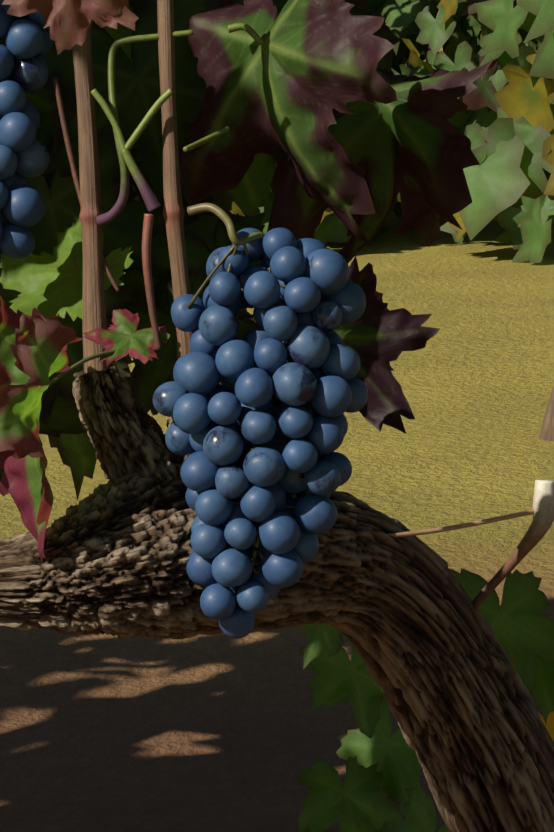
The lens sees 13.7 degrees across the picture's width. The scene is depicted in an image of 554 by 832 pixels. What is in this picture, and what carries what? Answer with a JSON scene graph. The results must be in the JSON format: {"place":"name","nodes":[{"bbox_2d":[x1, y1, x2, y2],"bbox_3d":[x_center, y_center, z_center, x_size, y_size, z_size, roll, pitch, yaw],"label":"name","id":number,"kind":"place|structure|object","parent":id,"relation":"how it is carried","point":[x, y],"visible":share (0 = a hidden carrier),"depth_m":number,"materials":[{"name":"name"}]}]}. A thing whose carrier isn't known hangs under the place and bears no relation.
{"place":"outdoors","nodes":[
{"label":"outdoors","id":0,"kind":"place"},
{"bbox_2d":[0,140,553,831],"bbox_3d":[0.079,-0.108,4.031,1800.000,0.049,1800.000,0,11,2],"label":"ground","id":1,"kind":"structure","parent":0,"point":[110,732],"depth_m":2.28,"materials":[{"name":"brown soil"}]},
{"bbox_2d":[0,0,553,831],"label":"grape leaves","id":2,"kind":"object","parent":1,"relation":"on","point":[322,104],"visible":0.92,"depth_m":1.12,"materials":[{"name":"green plant"}]},
{"bbox_2d":[0,0,53,263],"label":"grape cluster","id":3,"kind":"object","parent":2,"relation":"in","point":[26,44],"visible":0.85,"depth_m":1.04,"materials":[{"name":"blue food"}]},
{"bbox_2d":[72,0,195,372],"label":"vine canes","id":4,"kind":"object","parent":2,"relation":"attached to","point":[94,316],"visible":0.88,"depth_m":1.04,"materials":[{"name":"brown wood"}]},
{"bbox_2d":[48,23,263,386],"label":"vine petioles","id":5,"kind":"object","parent":2,"relation":"attached to","point":[252,33],"visible":0.96,"depth_m":1.02,"materials":[{"name":"green plant"}]},
{"bbox_2d":[153,203,367,638],"bbox_3d":[-0.007,0.002,1.014,0.094,0.190,0.069,0,11,2],"label":"grape cluster","id":6,"kind":"object","parent":2,"relation":"in","point":[253,463],"visible":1,"depth_m":0.99,"materials":[{"name":"blue food"}]},
{"bbox_2d":[0,364,553,831],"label":"vine trunk","id":7,"kind":"object","parent":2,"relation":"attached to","point":[408,622],"visible":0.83,"depth_m":1.09,"materials":[{"name":"brown wood"}]},
{"bbox_2d":[53,29,553,610],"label":"vine shoots","id":8,"kind":"object","parent":2,"relation":"attached to","point":[543,511],"visible":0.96,"depth_m":1.03,"materials":[{"name":"green plant"}]},
{"bbox_2d":[219,0,469,244],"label":"vine leaves","id":9,"kind":"object","parent":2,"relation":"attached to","point":[332,227],"depth_m":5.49,"materials":[{"name":"green plant"}]},
{"bbox_2d":[405,0,514,65],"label":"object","id":10,"kind":"object","parent":1,"relation":"on","point":[407,63],"depth_m":8.19,"materials":[{"name":"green plant"}]},
{"bbox_2d":[370,0,553,263],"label":"vine leaves","id":11,"kind":"object","parent":1,"relation":"on","point":[525,223],"visible":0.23,"depth_m":5.46,"materials":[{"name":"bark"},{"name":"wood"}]},
{"bbox_2d":[459,0,553,441],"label":"grapevine leaves","id":12,"kind":"object","parent":1,"relation":"on","point":[514,155],"visible":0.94,"depth_m":3.14,"materials":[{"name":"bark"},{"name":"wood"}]}
]}

